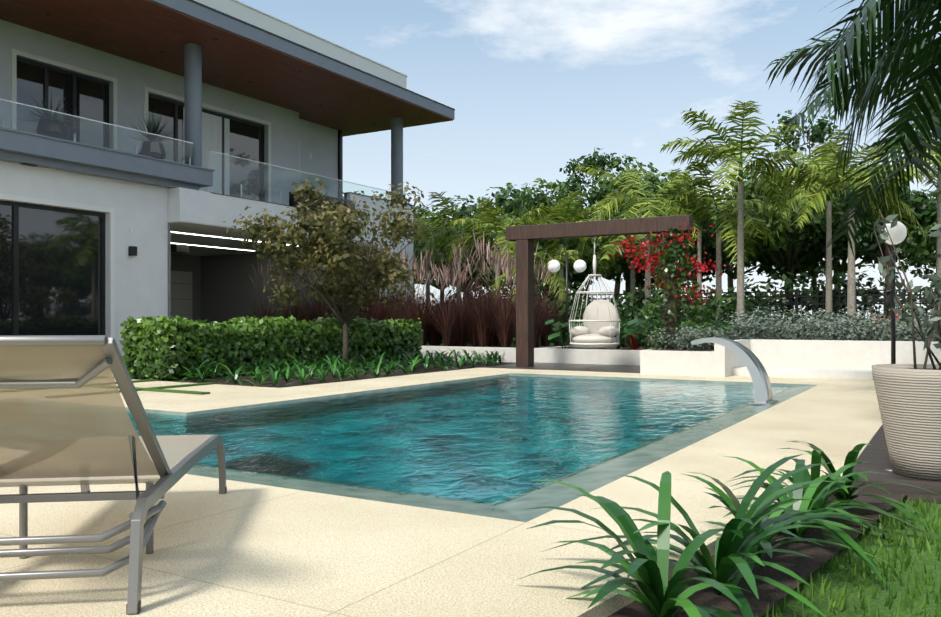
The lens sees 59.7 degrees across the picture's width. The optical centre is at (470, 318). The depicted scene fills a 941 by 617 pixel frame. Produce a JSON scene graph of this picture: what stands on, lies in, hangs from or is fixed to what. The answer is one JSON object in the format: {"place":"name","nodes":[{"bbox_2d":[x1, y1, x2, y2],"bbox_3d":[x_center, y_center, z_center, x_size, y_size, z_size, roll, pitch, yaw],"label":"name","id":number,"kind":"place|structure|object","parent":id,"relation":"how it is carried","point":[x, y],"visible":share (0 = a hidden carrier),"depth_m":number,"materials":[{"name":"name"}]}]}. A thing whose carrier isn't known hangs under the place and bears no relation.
{"place":"outdoors","nodes":[
{"label":"outdoors","id":0,"kind":"place"},
{"bbox_2d":[224,178,433,361],"bbox_3d":[-2.131,-0.752,13.580,3.185,3.177,3.038,0,0,31],"label":"garden tree","id":1,"kind":"object","parent":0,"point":[319,245],"visible":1,"depth_m":13.30,"materials":[{"name":"green plant"}]},
{"bbox_2d":[0,366,881,616],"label":"pool deck paving","id":2,"kind":"structure","parent":0,"point":[241,549],"depth_m":3.15,"materials":[{"name":"stone"}]},
{"bbox_2d":[0,335,226,614],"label":"sun lounger","id":3,"kind":"object","parent":2,"relation":"on","point":[65,419],"visible":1,"depth_m":2.40,"materials":[{"name":"grey fabric"}]},
{"bbox_2d":[115,379,215,394],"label":"grass strips","id":4,"kind":"object","parent":2,"relation":"on","point":[160,389],"visible":0.37,"depth_m":9.54,"materials":[{"name":"green plant"}]},
{"bbox_2d":[125,373,816,521],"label":"swimming pool","id":5,"kind":"structure","parent":2,"relation":"in","point":[588,481],"depth_m":4.47,"materials":[{"name":"stone"}]},
{"bbox_2d":[127,376,789,505],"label":"pool water","id":6,"kind":"structure","parent":5,"relation":"in","point":[496,441],"depth_m":6.31,"materials":[{"name":"teal liquid"}]},
{"bbox_2d":[691,337,777,404],"bbox_3d":[2.672,0.515,8.347,0.796,0.645,0.420,0,0,31],"label":"pool waterfall spout","id":7,"kind":"object","parent":5,"relation":"on","point":[758,375],"visible":1,"depth_m":8.15,"materials":[{"name":"silver metal"}]},
{"bbox_2d":[480,362,639,372],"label":"platform","id":8,"kind":"structure","parent":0,"point":[590,367],"depth_m":13.93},
{"bbox_2d":[506,215,693,366],"bbox_3d":[2.069,-0.392,13.666,3.240,2.450,0.260,0,0,31],"label":"pergola","id":9,"kind":"object","parent":8,"relation":"on","point":[524,237],"visible":0.65,"depth_m":13.90,"materials":[{"name":"brown wood"}]},
{"bbox_2d":[569,236,620,347],"bbox_3d":[2.069,-0.452,13.666,0.872,1.850,0.872,0,0,31],"label":"hanging egg chair","id":10,"kind":"object","parent":9,"relation":"hanging from","point":[601,320],"visible":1,"depth_m":13.64,"materials":[{"name":"white wicker"}]},
{"bbox_2d":[237,0,940,320],"label":"sky","id":11,"kind":"structure","parent":0,"point":[532,87],"materials":[{"name":"blue"}]},
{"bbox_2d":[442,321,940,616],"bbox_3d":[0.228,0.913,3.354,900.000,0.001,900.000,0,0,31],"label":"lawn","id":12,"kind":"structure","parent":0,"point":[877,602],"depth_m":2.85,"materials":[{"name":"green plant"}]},
{"bbox_2d":[0,0,454,362],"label":"house","id":13,"kind":"structure","parent":12,"relation":"on","point":[106,229],"depth_m":16.77,"materials":[{"name":"white paint"}]},
{"bbox_2d":[15,93,87,139],"bbox_3d":[-7.560,-3.579,14.738,1.244,1.062,1.284,0,0,12],"label":"potted plant","id":14,"kind":"object","parent":13,"relation":"on","point":[49,124],"visible":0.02,"depth_m":14.55,"materials":[{"name":"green plant"}]},
{"bbox_2d":[130,111,179,158],"bbox_3d":[-6.430,-3.651,16.613,1.152,1.207,1.380,0,0,-44],"label":"potted plant","id":15,"kind":"object","parent":13,"relation":"on","point":[150,144],"visible":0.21,"depth_m":16.42,"materials":[{"name":"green plant"}]},
{"bbox_2d":[135,347,515,387],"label":"strap plants","id":16,"kind":"object","parent":12,"relation":"on","point":[299,375],"visible":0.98,"depth_m":12.01,"materials":[{"name":"plant"}]},
{"bbox_2d":[119,314,423,380],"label":"clusia hedge plants","id":17,"kind":"object","parent":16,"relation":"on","point":[161,347],"visible":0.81,"depth_m":12.29,"materials":[{"name":"green plant"}]},
{"bbox_2d":[413,217,471,342],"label":"garden palm","id":18,"kind":"object","parent":12,"relation":"on","point":[423,224],"visible":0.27,"depth_m":27.09,"materials":[{"name":"green plant"}]},
{"bbox_2d":[413,191,508,301],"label":"garden palm","id":19,"kind":"object","parent":12,"relation":"on","point":[439,236],"visible":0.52,"depth_m":24.69,"materials":[{"name":"green plant"}]},
{"bbox_2d":[444,200,549,301],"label":"garden palm","id":20,"kind":"object","parent":12,"relation":"on","point":[489,226],"visible":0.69,"depth_m":22.04,"materials":[{"name":"green plant"}]},
{"bbox_2d":[486,203,583,291],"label":"garden palm","id":21,"kind":"object","parent":12,"relation":"on","point":[551,212],"visible":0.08,"depth_m":25.53,"materials":[{"name":"green plant"}]},
{"bbox_2d":[490,248,581,345],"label":"garden palm","id":22,"kind":"object","parent":12,"relation":"on","point":[562,259],"visible":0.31,"depth_m":20.21,"materials":[{"name":"green plant"}]},
{"bbox_2d":[511,191,624,345],"bbox_3d":[2.539,-1.314,22.684,3.387,4.294,3.051,0,0,31],"label":"garden palm","id":23,"kind":"object","parent":12,"relation":"on","point":[582,214],"visible":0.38,"depth_m":22.42,"materials":[{"name":"green plant"}]},
{"bbox_2d":[576,219,686,342],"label":"garden palm","id":24,"kind":"object","parent":12,"relation":"on","point":[632,277],"visible":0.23,"depth_m":20.77,"materials":[{"name":"green plant"}]},
{"bbox_2d":[343,155,936,344],"bbox_3d":[13.598,-2.652,28.139,58.513,7.999,18.278,0,0,31],"label":"treeline","id":25,"kind":"object","parent":12,"relation":"on","point":[798,247],"visible":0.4,"depth_m":25.77,"materials":[{"name":"green plant"}]},
{"bbox_2d":[574,158,717,347],"bbox_3d":[4.040,-1.459,18.788,3.160,4.584,3.045,0,0,31],"label":"garden palm","id":26,"kind":"object","parent":12,"relation":"on","point":[625,199],"visible":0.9,"depth_m":18.70,"materials":[{"name":"green plant"}]},
{"bbox_2d":[413,265,934,346],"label":"shrubs","id":27,"kind":"object","parent":12,"relation":"on","point":[627,311],"visible":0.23,"depth_m":20.74,"materials":[{"name":"green plant"}]},
{"bbox_2d":[413,336,940,379],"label":"garden planter walls","id":28,"kind":"structure","parent":12,"relation":"on","point":[837,359],"depth_m":12.35,"materials":[{"name":"stone"}]},
{"bbox_2d":[234,232,573,347],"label":"purple fountain grass plants","id":29,"kind":"object","parent":28,"relation":"on","point":[489,323],"visible":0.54,"depth_m":17.58,"materials":[{"name":"purple plant"}]},
{"bbox_2d":[548,253,585,345],"bbox_3d":[2.009,-0.267,17.079,0.810,2.200,0.268,0,0,4],"label":"twin globe lamp","id":30,"kind":"object","parent":28,"relation":"on","point":[579,265],"visible":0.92,"depth_m":17.04,"materials":[{"name":"white glass"}]},
{"bbox_2d":[545,318,738,349],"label":"shrubs","id":31,"kind":"object","parent":28,"relation":"on","point":[635,327],"visible":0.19,"depth_m":15.24,"materials":[{"name":"green plant"}]},
{"bbox_2d":[608,223,725,348],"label":"bougainvillea vine plants","id":32,"kind":"object","parent":28,"relation":"on","point":[683,246],"visible":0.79,"depth_m":12.85,"materials":[{"name":"green plant"}]},
{"bbox_2d":[647,324,728,350],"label":"lavender plants","id":33,"kind":"object","parent":28,"relation":"on","point":[684,339],"visible":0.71,"depth_m":12.48,"materials":[{"name":"green plant"}]},
{"bbox_2d":[598,309,900,349],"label":"shrubs","id":34,"kind":"object","parent":28,"relation":"on","point":[632,344],"visible":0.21,"depth_m":15.06,"materials":[{"name":"plant"}]},
{"bbox_2d":[765,129,885,321],"bbox_3d":[8.712,-1.903,19.941,2.976,4.673,3.450,0,0,31],"label":"garden palm","id":35,"kind":"object","parent":28,"relation":"on","point":[829,297],"visible":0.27,"depth_m":19.88,"materials":[{"name":"green plant"}]},
{"bbox_2d":[712,304,940,341],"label":"shrubs","id":36,"kind":"object","parent":28,"relation":"on","point":[860,328],"visible":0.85,"depth_m":13.65,"materials":[{"name":"green plant"}]},
{"bbox_2d":[773,142,927,339],"bbox_3d":[7.355,-1.606,16.186,2.712,4.077,3.160,0,0,-14],"label":"garden palm","id":37,"kind":"object","parent":28,"relation":"on","point":[851,276],"visible":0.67,"depth_m":16.04,"materials":[{"name":"green plant"}]},
{"bbox_2d":[858,134,940,330],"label":"garden palm","id":38,"kind":"object","parent":28,"relation":"on","point":[937,182],"visible":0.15,"depth_m":16.44,"materials":[{"name":"green plant"}]},
{"bbox_2d":[926,188,936,219],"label":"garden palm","id":39,"kind":"object","parent":28,"relation":"on","point":[934,192],"visible":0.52,"depth_m":17.57,"materials":[{"name":"green plant"}]},
{"bbox_2d":[650,168,748,299],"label":"garden palm","id":40,"kind":"object","parent":12,"relation":"on","point":[699,258],"visible":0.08,"depth_m":23.73,"materials":[{"name":"green plant"}]},
{"bbox_2d":[503,288,933,346],"bbox_3d":[11.471,0.103,18.771,24.520,1.660,0.060,0,0,31],"label":"metal boundary fence","id":41,"kind":"object","parent":12,"relation":"on","point":[884,303],"visible":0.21,"depth_m":20.54,"materials":[{"name":"black metal"}]},
{"bbox_2d":[658,159,791,320],"bbox_3d":[5.918,-1.329,19.039,3.013,4.323,2.885,0,0,-4],"label":"garden palm","id":42,"kind":"object","parent":12,"relation":"on","point":[702,210],"visible":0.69,"depth_m":18.79,"materials":[{"name":"green plant"}]},
{"bbox_2d":[660,100,813,324],"bbox_3d":[5.606,-1.887,17.165,3.008,4.640,2.914,0,0,31],"label":"garden palm","id":43,"kind":"object","parent":12,"relation":"on","point":[729,149],"visible":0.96,"depth_m":17.00,"materials":[{"name":"green plant"}]},
{"bbox_2d":[553,110,935,323],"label":"tall slender trees","id":44,"kind":"object","parent":12,"relation":"on","point":[820,130],"visible":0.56,"depth_m":31.90,"materials":[{"name":"green plant"}]},
{"bbox_2d":[608,489,905,616],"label":"garden soil","id":45,"kind":"structure","parent":12,"relation":"on","point":[804,567],"depth_m":2.90,"materials":[{"name":"soil"}]},
{"bbox_2d":[519,440,940,616],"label":"leafy plants","id":46,"kind":"object","parent":45,"relation":"on","point":[742,544],"visible":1,"depth_m":2.60,"materials":[{"name":"green plant"}]},
{"bbox_2d":[681,262,927,346],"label":"shrubs","id":47,"kind":"object","parent":12,"relation":"on","point":[835,276],"visible":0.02,"depth_m":22.32,"materials":[{"name":"green plant"}]},
{"bbox_2d":[756,494,940,616],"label":"grass blades","id":48,"kind":"object","parent":12,"relation":"on","point":[863,571],"depth_m":2.92,"materials":[{"name":"green plant"}]},
{"bbox_2d":[765,23,940,258],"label":"palm","id":49,"kind":"object","parent":12,"relation":"on","point":[801,54],"visible":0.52,"depth_m":9.13,"materials":[{"name":"green plant"}]},
{"bbox_2d":[800,0,940,188],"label":"palm","id":50,"kind":"object","parent":12,"relation":"on","point":[920,11],"visible":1,"depth_m":6.38,"materials":[{"name":"green plant"}]},
{"bbox_2d":[880,213,906,363],"bbox_3d":[5.396,-0.217,10.460,0.310,2.260,0.310,0,0,31],"label":"garden lamp","id":51,"kind":"object","parent":12,"relation":"on","point":[898,233],"visible":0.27,"depth_m":10.44,"materials":[{"name":"white glass"}]},
{"bbox_2d":[851,424,940,503],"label":"timber walkway","id":52,"kind":"structure","parent":12,"relation":"on","point":[875,454],"depth_m":4.28,"materials":[{"name":"brown wood"}]},
{"bbox_2d":[871,364,940,480],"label":"plant pot","id":53,"kind":"object","parent":52,"relation":"on","point":[909,399],"visible":0.98,"depth_m":4.24,"materials":[{"name":"beige ceramic"}]},
{"bbox_2d":[866,209,940,369],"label":"potted shrub","id":54,"kind":"object","parent":53,"relation":"on","point":[935,278],"visible":0.96,"depth_m":4.44,"materials":[{"name":"green plant"}]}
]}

